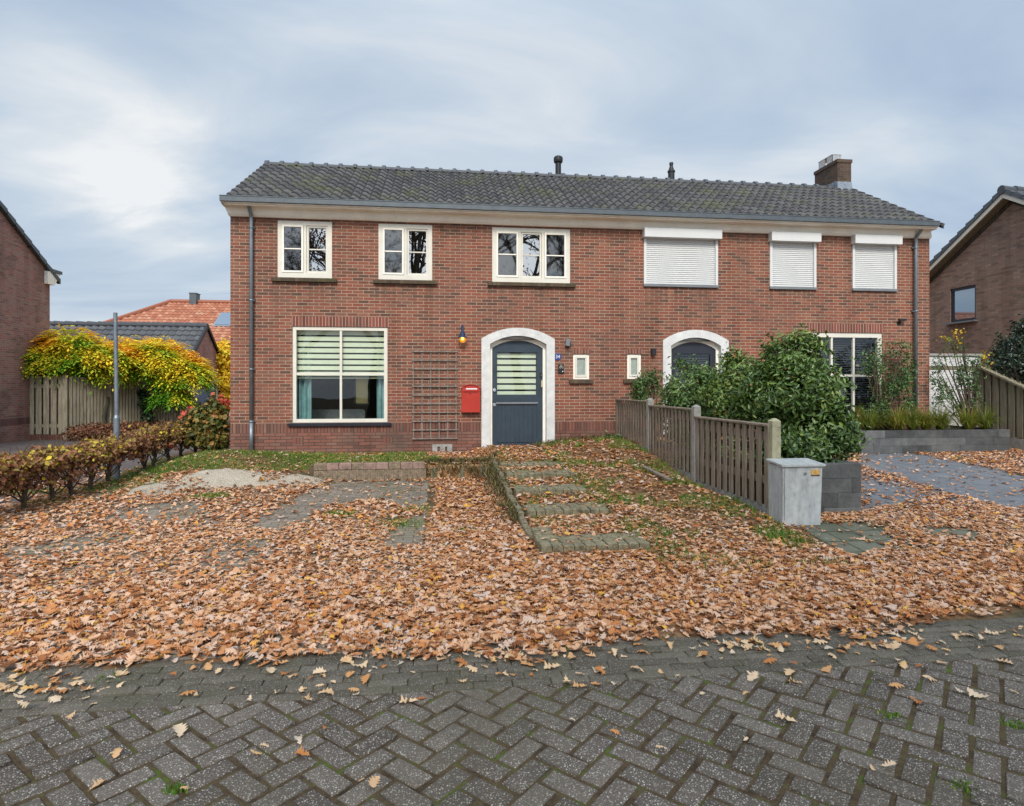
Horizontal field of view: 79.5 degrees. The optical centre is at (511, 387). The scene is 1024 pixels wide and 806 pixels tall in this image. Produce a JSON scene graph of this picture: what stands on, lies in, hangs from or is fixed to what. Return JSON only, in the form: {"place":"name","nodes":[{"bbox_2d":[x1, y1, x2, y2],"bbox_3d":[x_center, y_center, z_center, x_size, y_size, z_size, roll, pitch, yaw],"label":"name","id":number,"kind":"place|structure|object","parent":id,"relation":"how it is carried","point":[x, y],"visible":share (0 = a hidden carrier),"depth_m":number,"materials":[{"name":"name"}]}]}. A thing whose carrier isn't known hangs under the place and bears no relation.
{"place":"outdoors","nodes":[
{"label":"outdoors","id":0,"kind":"place"},
{"bbox_2d":[0,440,198,506],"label":"driveway","id":1,"kind":"structure","parent":0,"point":[126,464],"depth_m":14.82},
{"bbox_2d":[50,321,220,431],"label":"garage","id":2,"kind":"structure","parent":0,"point":[199,338],"depth_m":23.17,"materials":[{"name":"tile"}]},
{"bbox_2d":[195,383,215,405],"bbox_3d":[-11.883,0.705,23.818,0.033,1.790,2.277,0,0,-7],"label":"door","id":3,"kind":"structure","parent":2,"relation":"in","point":[202,397],"depth_m":23.61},
{"bbox_2d":[0,478,428,668],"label":"driveway","id":4,"kind":"structure","parent":0,"point":[303,508],"depth_m":6.45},
{"bbox_2d":[314,468,425,481],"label":"brick retaining wall","id":5,"kind":"structure","parent":4,"relation":"on","point":[375,474],"depth_m":10.47,"materials":[{"name":"brick"}]},
{"bbox_2d":[314,463,326,469],"bbox_3d":[-3.244,1.341,10.420,0.198,0.109,0.110,0,0,-8],"label":"paving brick","id":6,"kind":"object","parent":5,"relation":"on","point":[319,466],"visible":1,"depth_m":10.37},
{"bbox_2d":[326,463,338,469],"bbox_3d":[-3.041,1.340,10.453,0.198,0.109,0.110,-1,0,-6],"label":"paving brick","id":7,"kind":"object","parent":5,"relation":"on","point":[332,466],"visible":1,"depth_m":10.40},
{"bbox_2d":[339,462,351,469],"bbox_3d":[-2.837,1.339,10.484,0.198,0.109,0.110,0,0,-8],"label":"paving brick","id":8,"kind":"object","parent":5,"relation":"on","point":[345,465],"visible":1,"depth_m":10.43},
{"bbox_2d":[352,462,363,468],"bbox_3d":[-2.632,1.341,10.512,0.198,0.109,0.110,1,0,-8],"label":"paving brick","id":9,"kind":"object","parent":5,"relation":"on","point":[357,465],"visible":0.95,"depth_m":10.46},
{"bbox_2d":[364,462,375,468],"bbox_3d":[-2.427,1.341,10.527,0.198,0.109,0.110,1,0,-6],"label":"paving brick","id":10,"kind":"object","parent":5,"relation":"on","point":[369,465],"visible":0.95,"depth_m":10.47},
{"bbox_2d":[376,462,388,468],"bbox_3d":[-2.222,1.340,10.548,0.198,0.109,0.110,0,0,-7],"label":"paving brick","id":11,"kind":"object","parent":5,"relation":"on","point":[381,465],"visible":1,"depth_m":10.50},
{"bbox_2d":[388,462,400,468],"bbox_3d":[-2.020,1.339,10.585,0.198,0.109,0.110,-1,0,-6],"label":"paving brick","id":12,"kind":"object","parent":5,"relation":"on","point":[394,465],"visible":1,"depth_m":10.53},
{"bbox_2d":[401,462,412,468],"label":"paving brick","id":13,"kind":"object","parent":5,"relation":"on","point":[406,465],"visible":1,"depth_m":10.54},
{"bbox_2d":[413,461,424,468],"bbox_3d":[-1.611,1.341,10.635,0.198,0.109,0.110,0,0,-7],"label":"paving brick","id":14,"kind":"object","parent":5,"relation":"on","point":[418,464],"visible":1,"depth_m":10.58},
{"bbox_2d":[0,436,1023,677],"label":"fallen leaves","id":15,"kind":"object","parent":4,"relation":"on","point":[349,627],"visible":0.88,"depth_m":5.07,"materials":[{"name":"brown plant"}]},
{"bbox_2d":[642,466,672,480],"bbox_3d":[2.174,1.288,9.263,0.060,0.092,0.988,0,0,-10],"label":"loose plank","id":16,"kind":"object","parent":15,"relation":"on","point":[657,473],"visible":1,"depth_m":9.19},
{"bbox_2d":[0,631,1023,805],"bbox_3d":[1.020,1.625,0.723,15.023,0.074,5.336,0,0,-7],"label":"road","id":17,"kind":"structure","parent":0,"point":[695,788],"depth_m":2.75,"materials":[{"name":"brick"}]},
{"bbox_2d":[89,778,105,789],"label":"oak leaf","id":18,"kind":"object","parent":17,"relation":"on","point":[98,782],"visible":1,"depth_m":2.48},
{"bbox_2d":[111,748,122,757],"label":"oak leaf","id":19,"kind":"object","parent":17,"relation":"on","point":[117,751],"visible":1,"depth_m":2.66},
{"bbox_2d":[172,723,187,737],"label":"oak leaf","id":20,"kind":"object","parent":17,"relation":"on","point":[180,729],"visible":1,"depth_m":2.84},
{"bbox_2d":[294,735,301,743],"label":"oak leaf","id":21,"kind":"object","parent":17,"relation":"on","point":[298,738],"visible":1,"depth_m":2.77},
{"bbox_2d":[294,745,309,755],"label":"oak leaf","id":22,"kind":"object","parent":17,"relation":"on","point":[300,751],"visible":1,"depth_m":2.67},
{"bbox_2d":[368,775,379,787],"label":"oak leaf","id":23,"kind":"object","parent":17,"relation":"on","point":[373,781],"visible":1,"depth_m":2.47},
{"bbox_2d":[399,695,416,702],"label":"oak leaf","id":24,"kind":"object","parent":17,"relation":"on","point":[406,700],"visible":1,"depth_m":3.12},
{"bbox_2d":[747,671,758,680],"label":"oak leaf","id":25,"kind":"object","parent":17,"relation":"on","point":[752,676],"visible":1,"depth_m":3.37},
{"bbox_2d":[775,708,796,721],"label":"oak leaf","id":26,"kind":"object","parent":17,"relation":"on","point":[778,714],"visible":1,"depth_m":2.96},
{"bbox_2d":[783,668,794,674],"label":"oak leaf","id":27,"kind":"object","parent":17,"relation":"on","point":[789,671],"visible":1,"depth_m":3.41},
{"bbox_2d":[821,665,831,672],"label":"oak leaf","id":28,"kind":"object","parent":17,"relation":"on","point":[827,668],"visible":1,"depth_m":3.47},
{"bbox_2d":[880,759,896,766],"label":"oak leaf","id":29,"kind":"object","parent":17,"relation":"on","point":[891,762],"visible":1,"depth_m":2.59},
{"bbox_2d":[888,682,903,688],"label":"oak leaf","id":30,"kind":"object","parent":17,"relation":"on","point":[895,684],"visible":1,"depth_m":3.26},
{"bbox_2d":[898,660,907,668],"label":"oak leaf","id":31,"kind":"object","parent":17,"relation":"on","point":[903,664],"visible":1,"depth_m":3.51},
{"bbox_2d":[967,687,988,697],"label":"oak leaf","id":32,"kind":"object","parent":17,"relation":"on","point":[972,692],"visible":1,"depth_m":3.17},
{"bbox_2d":[0,416,1023,671],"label":"ground","id":33,"kind":"structure","parent":0,"point":[986,606],"depth_m":6.54,"materials":[{"name":"soil"}]},
{"bbox_2d":[0,201,61,443],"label":"neighbour house","id":34,"kind":"structure","parent":33,"relation":"on","point":[29,275],"depth_m":17.71,"materials":[{"name":"brick"}]},
{"bbox_2d":[0,415,198,508],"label":"beech hedge","id":35,"kind":"object","parent":33,"relation":"on","point":[23,468],"visible":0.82,"depth_m":9.11,"materials":[{"name":"brown plant"}]},
{"bbox_2d":[29,375,180,439],"bbox_3d":[-12.796,0.631,19.610,1.080,2.038,4.600,0,0,41],"label":"wooden fence","id":36,"kind":"object","parent":33,"relation":"on","point":[64,386],"visible":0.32,"depth_m":18.44,"materials":[{"name":"brown wood"}]},
{"bbox_2d":[127,386,160,424],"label":"ivy","id":37,"kind":"object","parent":36,"relation":"attached to","point":[142,393],"visible":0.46,"depth_m":20.30,"materials":[{"name":"green plant"}]},
{"bbox_2d":[113,312,119,478],"bbox_3d":[-6.780,0.210,10.547,0.104,2.980,0.104,0,0,-7],"label":"street pole","id":38,"kind":"object","parent":33,"relation":"on","point":[116,424],"visible":0.8,"depth_m":10.52,"materials":[{"name":"metal"}]},
{"bbox_2d":[19,323,220,423],"bbox_3d":[-12.693,-0.171,19.879,6.007,3.552,2.992,0,0,-41],"label":"wisteria","id":39,"kind":"object","parent":33,"relation":"on","point":[159,363],"visible":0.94,"depth_m":19.54,"materials":[{"name":"yellow plant"}]},
{"bbox_2d":[59,418,181,440],"bbox_3d":[-11.571,1.363,18.929,0.995,0.831,3.882,0,0,39],"label":"hedge","id":40,"kind":"object","parent":33,"relation":"on","point":[79,433],"visible":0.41,"depth_m":18.04,"materials":[{"name":"brown plant"}]},
{"bbox_2d":[103,293,229,415],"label":"orange roofed house","id":41,"kind":"structure","parent":33,"relation":"on","point":[213,314],"depth_m":35.16,"materials":[{"name":"tile"}]},
{"bbox_2d":[173,392,229,451],"bbox_3d":[-6.253,0.770,12.662,1.235,1.390,1.044,0,0,22],"label":"red shrub","id":42,"kind":"object","parent":33,"relation":"on","point":[208,422],"visible":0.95,"depth_m":12.43,"materials":[{"name":"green plant"}]},
{"bbox_2d":[215,336,229,421],"bbox_3d":[-11.842,-0.251,25.414,1.059,3.738,1.496,0,0,-7],"label":"autumn tree","id":43,"kind":"object","parent":33,"relation":"on","point":[223,361],"visible":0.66,"depth_m":25.02,"materials":[{"name":"yellow plant"}]},
{"bbox_2d":[125,468,327,494],"bbox_3d":[-4.607,1.559,10.051,3.800,0.460,2.250,0,0,-7],"label":"sand heap","id":44,"kind":"object","parent":33,"relation":"on","point":[224,477],"visible":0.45,"depth_m":9.84,"materials":[{"name":"sand"}]},
{"bbox_2d":[0,618,1023,716],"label":"kerb band","id":45,"kind":"object","parent":33,"relation":"on","point":[137,686],"visible":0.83,"depth_m":3.50,"materials":[{"name":"concrete"}]},
{"bbox_2d":[16,700,34,707],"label":"oak leaf","id":46,"kind":"object","parent":45,"relation":"on","point":[21,702],"visible":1,"depth_m":3.06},
{"bbox_2d":[20,685,40,689],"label":"oak leaf","id":47,"kind":"object","parent":45,"relation":"on","point":[25,687],"visible":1,"depth_m":3.25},
{"bbox_2d":[48,696,60,701],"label":"oak leaf","id":48,"kind":"object","parent":45,"relation":"on","point":[54,698],"visible":1,"depth_m":3.10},
{"bbox_2d":[203,662,212,669],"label":"oak leaf","id":49,"kind":"object","parent":45,"relation":"on","point":[207,665],"visible":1,"depth_m":3.48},
{"bbox_2d":[313,666,325,673],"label":"oak leaf","id":50,"kind":"object","parent":45,"relation":"on","point":[319,670],"visible":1,"depth_m":3.43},
{"bbox_2d":[317,687,333,694],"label":"oak leaf","id":51,"kind":"object","parent":45,"relation":"on","point":[330,691],"visible":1,"depth_m":3.21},
{"bbox_2d":[340,655,353,662],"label":"oak leaf","id":52,"kind":"object","parent":45,"relation":"on","point":[349,660],"visible":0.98,"depth_m":3.57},
{"bbox_2d":[350,660,367,667],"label":"oak leaf","id":53,"kind":"object","parent":45,"relation":"on","point":[364,663],"visible":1,"depth_m":3.50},
{"bbox_2d":[359,673,369,683],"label":"oak leaf","id":54,"kind":"object","parent":45,"relation":"on","point":[365,678],"visible":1,"depth_m":3.35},
{"bbox_2d":[455,657,467,664],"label":"oak leaf","id":55,"kind":"object","parent":45,"relation":"on","point":[461,660],"visible":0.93,"depth_m":3.55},
{"bbox_2d":[465,665,477,671],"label":"oak leaf","id":56,"kind":"object","parent":45,"relation":"on","point":[470,667],"visible":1,"depth_m":3.45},
{"bbox_2d":[544,660,559,668],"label":"oak leaf","id":57,"kind":"object","parent":45,"relation":"on","point":[548,665],"visible":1,"depth_m":3.50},
{"bbox_2d":[763,657,776,663],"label":"oak leaf","id":58,"kind":"object","parent":45,"relation":"on","point":[770,659],"visible":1,"depth_m":3.56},
{"bbox_2d":[890,642,900,649],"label":"oak leaf","id":59,"kind":"object","parent":45,"relation":"on","point":[895,645],"visible":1,"depth_m":3.77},
{"bbox_2d":[890,637,906,642],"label":"oak leaf","id":60,"kind":"object","parent":45,"relation":"on","point":[899,639],"visible":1,"depth_m":3.85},
{"bbox_2d":[907,637,919,646],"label":"oak leaf","id":61,"kind":"object","parent":45,"relation":"on","point":[913,641],"visible":1,"depth_m":3.79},
{"bbox_2d":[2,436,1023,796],"bbox_3d":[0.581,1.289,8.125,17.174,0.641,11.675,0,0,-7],"label":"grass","id":62,"kind":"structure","parent":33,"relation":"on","point":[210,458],"depth_m":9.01,"materials":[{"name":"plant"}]},
{"bbox_2d":[423,432,616,523],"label":"weeds","id":63,"kind":"object","parent":33,"relation":"on","point":[491,472],"visible":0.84,"depth_m":10.58,"materials":[{"name":"plant"}]},
{"bbox_2d":[431,459,649,554],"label":"garden steps","id":64,"kind":"structure","parent":33,"relation":"on","point":[580,543],"depth_m":7.24,"materials":[{"name":"concrete"}]},
{"bbox_2d":[219,154,944,453],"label":"brick house","id":65,"kind":"structure","parent":33,"relation":"on","point":[615,279],"depth_m":12.89,"materials":[{"name":"brick"}]},
{"bbox_2d":[297,330,311,418],"bbox_3d":[-4.211,-0.075,12.443,0.310,2.350,0.090,0,0,-7],"label":"curtain","id":66,"kind":"object","parent":65,"relation":"hanging from","point":[304,398],"visible":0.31,"depth_m":12.45,"materials":[{"name":"fabric"}]},
{"bbox_2d":[278,220,331,277],"bbox_3d":[-4.116,-2.740,12.248,1.044,1.124,0.090,0,0,-7],"label":"window","id":67,"kind":"structure","parent":65,"relation":"in","point":[293,236],"depth_m":12.21,"materials":[{"name":"white paint"}]},
{"bbox_2d":[312,409,365,418],"bbox_3d":[-4.013,0.860,13.827,1.500,0.760,1.000,0,0,-7],"label":"sofa","id":68,"kind":"object","parent":65,"relation":"in","point":[335,413],"visible":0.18,"depth_m":13.36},
{"bbox_2d":[297,331,383,378],"bbox_3d":[-3.449,-0.657,12.448,1.814,0.965,0.025,0,0,-7],"label":"zebra blind","id":69,"kind":"object","parent":65,"relation":"attached to","point":[334,350],"visible":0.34,"depth_m":12.43,"materials":[{"name":"beige fabric"}]},
{"bbox_2d":[293,326,387,422],"bbox_3d":[-3.436,-0.254,12.346,1.848,1.906,0.080,0,0,-7],"label":"window","id":70,"kind":"structure","parent":65,"relation":"in","point":[385,419],"depth_m":12.32,"materials":[{"name":"white paint"}]},
{"bbox_2d":[354,377,369,404],"bbox_3d":[-4.270,0.101,17.508,0.435,0.809,0.090,0,0,-7],"label":"rear window","id":71,"kind":"structure","parent":65,"relation":"in","point":[361,387],"depth_m":17.54,"materials":[{"name":"white paint"}]},
{"bbox_2d":[377,336,383,417],"bbox_3d":[-2.658,-0.075,12.636,0.240,2.350,0.082,0,0,-7],"label":"curtain","id":72,"kind":"object","parent":65,"relation":"hanging from","point":[380,398],"visible":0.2,"depth_m":12.65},
{"bbox_2d":[378,223,431,279],"bbox_3d":[-2.161,-2.740,12.488,1.074,1.124,0.090,0,0,-7],"label":"window","id":73,"kind":"structure","parent":65,"relation":"in","point":[393,239],"depth_m":12.45,"materials":[{"name":"white paint"}]},
{"bbox_2d":[412,350,457,439],"bbox_3d":[-1.565,0.155,12.492,0.922,1.806,0.038,0,0,-7],"label":"trellis","id":74,"kind":"object","parent":65,"relation":"attached to","point":[430,395],"visible":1,"depth_m":12.48,"materials":[{"name":"wood"}]},
{"bbox_2d":[457,325,467,342],"bbox_3d":[-1.002,-1.088,12.450,0.210,0.375,0.263,0,0,-7],"label":"wall lamp","id":75,"kind":"object","parent":65,"relation":"attached to","point":[462,337],"visible":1,"depth_m":12.38,"materials":[{"name":"blue metal"}]},
{"bbox_2d":[461,384,479,412],"bbox_3d":[-0.842,0.226,12.526,0.399,0.584,0.150,0,0,-7],"label":"postbox","id":76,"kind":"object","parent":65,"relation":"attached to","point":[470,398],"visible":1,"depth_m":12.48,"materials":[{"name":"red metal"}]},
{"bbox_2d":[497,353,535,394],"bbox_3d":[0.096,-0.268,12.913,0.820,0.884,0.004,0,0,-7],"label":"door blind","id":77,"kind":"object","parent":65,"relation":"attached to","point":[518,368],"depth_m":12.91,"materials":[{"name":"beige fabric"}]},
{"bbox_2d":[492,341,541,445],"bbox_3d":[0.114,0.138,12.848,1.060,2.225,0.080,0,0,-7],"label":"door","id":78,"kind":"structure","parent":65,"relation":"in","point":[515,418],"depth_m":12.85,"materials":[{"name":"paint"}]},
{"bbox_2d":[492,227,569,282],"bbox_3d":[0.399,-2.740,12.802,1.635,1.124,0.090,0,0,-7],"label":"window","id":79,"kind":"structure","parent":65,"relation":"in","point":[507,243],"depth_m":12.78,"materials":[{"name":"white paint"}]},
{"bbox_2d":[558,364,563,372],"bbox_3d":[1.022,-0.385,12.812,0.120,0.190,0.037,0,0,-7],"label":"key safe","id":80,"kind":"object","parent":65,"relation":"attached to","point":[560,368],"visible":1,"depth_m":12.80,"materials":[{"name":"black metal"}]},
{"bbox_2d":[573,354,588,378],"bbox_3d":[1.446,-0.435,12.938,0.346,0.526,0.075,0,0,-7],"label":"window","id":81,"kind":"structure","parent":65,"relation":"in","point":[580,361],"depth_m":12.92,"materials":[{"name":"beige paint"}]},
{"bbox_2d":[627,354,640,378],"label":"window","id":82,"kind":"structure","parent":65,"relation":"in","point":[633,360],"depth_m":13.05,"materials":[{"name":"beige paint"}]},
{"bbox_2d":[675,355,707,392],"bbox_3d":[3.906,-0.285,13.376,0.744,0.830,0.015,0,0,-7],"label":"door blind","id":83,"kind":"object","parent":65,"relation":"attached to","point":[690,363],"depth_m":13.37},
{"bbox_2d":[671,342,714,426],"bbox_3d":[3.923,-0.012,13.320,1.004,1.925,0.070,0,0,-7],"label":"door","id":84,"kind":"structure","parent":65,"relation":"in","point":[691,347],"depth_m":13.32,"materials":[{"name":"paint"}]},
{"bbox_2d":[816,338,871,414],"bbox_3d":[7.372,-0.238,13.814,1.550,1.736,0.020,0,0,-7],"label":"venetian blind","id":85,"kind":"object","parent":65,"relation":"hanging from","point":[850,366],"visible":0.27,"depth_m":13.85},
{"bbox_2d":[810,333,881,418],"bbox_3d":[7.389,-0.248,13.675,1.744,1.918,0.080,0,0,-7],"label":"window","id":86,"kind":"structure","parent":65,"relation":"in","point":[877,336],"depth_m":13.67,"materials":[{"name":"white paint"}]},
{"bbox_2d":[605,430,622,439],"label":"weed plant","id":87,"kind":"object","parent":33,"relation":"on","point":[615,435],"visible":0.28,"depth_m":12.47,"materials":[{"name":"green plant"}]},
{"bbox_2d":[627,364,666,440],"bbox_3d":[2.729,0.349,12.108,0.666,1.620,1.136,0,0,-7],"label":"shrub","id":88,"kind":"object","parent":33,"relation":"on","point":[640,386],"visible":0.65,"depth_m":12.10,"materials":[{"name":"green plant"}]},
{"bbox_2d":[615,398,780,513],"bbox_3d":[2.601,0.955,9.996,0.197,1.527,6.182,0,0,-7],"label":"garden fence","id":89,"kind":"object","parent":33,"relation":"on","point":[770,435],"visible":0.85,"depth_m":8.61,"materials":[{"name":"wood"}]},
{"bbox_2d":[656,353,755,465],"bbox_3d":[3.226,0.467,10.197,1.200,2.097,2.290,0,0,-7],"label":"laurel shrub","id":90,"kind":"object","parent":33,"relation":"on","point":[674,396],"visible":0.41,"depth_m":10.27,"materials":[{"name":"green plant"}]},
{"bbox_2d":[685,444,860,511],"bbox_3d":[3.444,1.252,8.520,1.129,0.695,2.552,0,0,-7],"label":"block planter","id":91,"kind":"object","parent":33,"relation":"on","point":[841,488],"visible":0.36,"depth_m":7.30,"materials":[{"name":"grey concrete"}]},
{"bbox_2d":[698,342,762,474],"bbox_3d":[3.386,0.389,9.115,1.243,2.239,1.965,0,0,-7],"label":"laurel shrub","id":92,"kind":"object","parent":91,"relation":"in","point":[718,391],"visible":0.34,"depth_m":9.31,"materials":[{"name":"green plant"}]},
{"bbox_2d":[725,323,873,462],"bbox_3d":[3.780,0.116,8.162,1.654,2.000,1.860,0,0,-7],"label":"laurel shrub","id":93,"kind":"object","parent":91,"relation":"in","point":[793,387],"visible":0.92,"depth_m":7.84,"materials":[{"name":"green plant"}]},
{"bbox_2d":[766,458,825,525],"bbox_3d":[3.115,1.235,6.766,0.501,0.872,0.335,0,0,-7],"label":"utility cabinet","id":94,"kind":"object","parent":33,"relation":"on","point":[795,486],"visible":0.94,"depth_m":6.64,"materials":[{"name":"metal"}]},
{"bbox_2d":[849,425,1009,453],"bbox_3d":[8.277,1.135,13.723,4.471,0.474,1.802,0,0,-7],"label":"block planter","id":95,"kind":"object","parent":33,"relation":"on","point":[953,438],"visible":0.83,"depth_m":12.90,"materials":[{"name":"grey concrete"}]},
{"bbox_2d":[847,402,879,427],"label":"sedge clump","id":96,"kind":"object","parent":95,"relation":"on","point":[861,422],"visible":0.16,"depth_m":12.82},
{"bbox_2d":[857,402,896,429],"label":"sedge clump","id":97,"kind":"object","parent":95,"relation":"on","point":[870,416],"visible":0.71,"depth_m":12.91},
{"bbox_2d":[849,334,921,429],"bbox_3d":[8.142,-0.071,13.354,1.719,2.168,0.546,0,0,-15],"label":"climbing plant","id":98,"kind":"object","parent":95,"relation":"on","point":[894,388],"visible":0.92,"depth_m":13.33,"materials":[{"name":"green plant"}]},
{"bbox_2d":[877,403,925,429],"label":"sedge clump","id":99,"kind":"object","parent":95,"relation":"on","point":[899,425],"visible":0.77,"depth_m":12.99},
{"bbox_2d":[885,402,939,429],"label":"sedge clump","id":100,"kind":"object","parent":95,"relation":"on","point":[913,426],"visible":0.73,"depth_m":13.05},
{"bbox_2d":[909,405,952,429],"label":"sedge clump","id":101,"kind":"object","parent":95,"relation":"on","point":[924,426],"visible":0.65,"depth_m":13.06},
{"bbox_2d":[926,403,961,429],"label":"sedge clump","id":102,"kind":"object","parent":95,"relation":"on","point":[944,420],"visible":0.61,"depth_m":13.10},
{"bbox_2d":[926,336,990,428],"bbox_3d":[9.965,-0.064,13.722,1.519,2.163,0.576,0,0,-7],"label":"climbing plant","id":103,"kind":"object","parent":95,"relation":"on","point":[968,401],"visible":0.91,"depth_m":13.71,"materials":[{"name":"green plant"}]},
{"bbox_2d":[936,325,993,366],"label":"yellow branch","id":104,"kind":"object","parent":103,"relation":"attached to","point":[984,355],"visible":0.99,"depth_m":13.69,"materials":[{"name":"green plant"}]},
{"bbox_2d":[948,401,991,429],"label":"sedge clump","id":105,"kind":"object","parent":95,"relation":"on","point":[966,423],"visible":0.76,"depth_m":13.21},
{"bbox_2d":[965,403,1014,428],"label":"sedge clump","id":106,"kind":"object","parent":95,"relation":"on","point":[988,424],"visible":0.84,"depth_m":13.26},
{"bbox_2d":[929,353,982,425],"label":"white wall","id":107,"kind":"structure","parent":33,"relation":"on","point":[932,392],"depth_m":15.68,"materials":[{"name":"paint"}]},
{"bbox_2d":[929,185,1023,437],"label":"neighbour house","id":108,"kind":"structure","parent":33,"relation":"on","point":[976,277],"depth_m":17.73,"materials":[{"name":"brick"}]},
{"bbox_2d":[944,285,977,324],"bbox_3d":[13.496,-2.470,18.438,0.220,1.087,1.064,0,0,-7],"label":"window","id":109,"kind":"structure","parent":108,"relation":"in","point":[963,299],"depth_m":18.49,"materials":[{"name":"glass"}]},
{"bbox_2d":[929,366,1023,449],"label":"side fence","id":110,"kind":"object","parent":33,"relation":"on","point":[1004,394],"visible":0.57,"depth_m":13.77,"materials":[{"name":"brown wood"}]},
{"bbox_2d":[984,313,1023,438],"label":"holly tree","id":111,"kind":"object","parent":33,"relation":"on","point":[1006,358],"visible":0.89,"depth_m":15.11,"materials":[{"name":"green plant"}]},
{"bbox_2d":[0,0,1023,321],"label":"sky","id":112,"kind":"structure","parent":0,"point":[124,124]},
{"bbox_2d":[799,518,1023,553],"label":"pavement","id":113,"kind":"structure","parent":0,"point":[830,534],"depth_m":6.42,"materials":[{"name":"concrete"}]},
{"bbox_2d":[843,450,1023,525],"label":"neighbour driveway","id":114,"kind":"structure","parent":0,"point":[978,483],"depth_m":9.76,"materials":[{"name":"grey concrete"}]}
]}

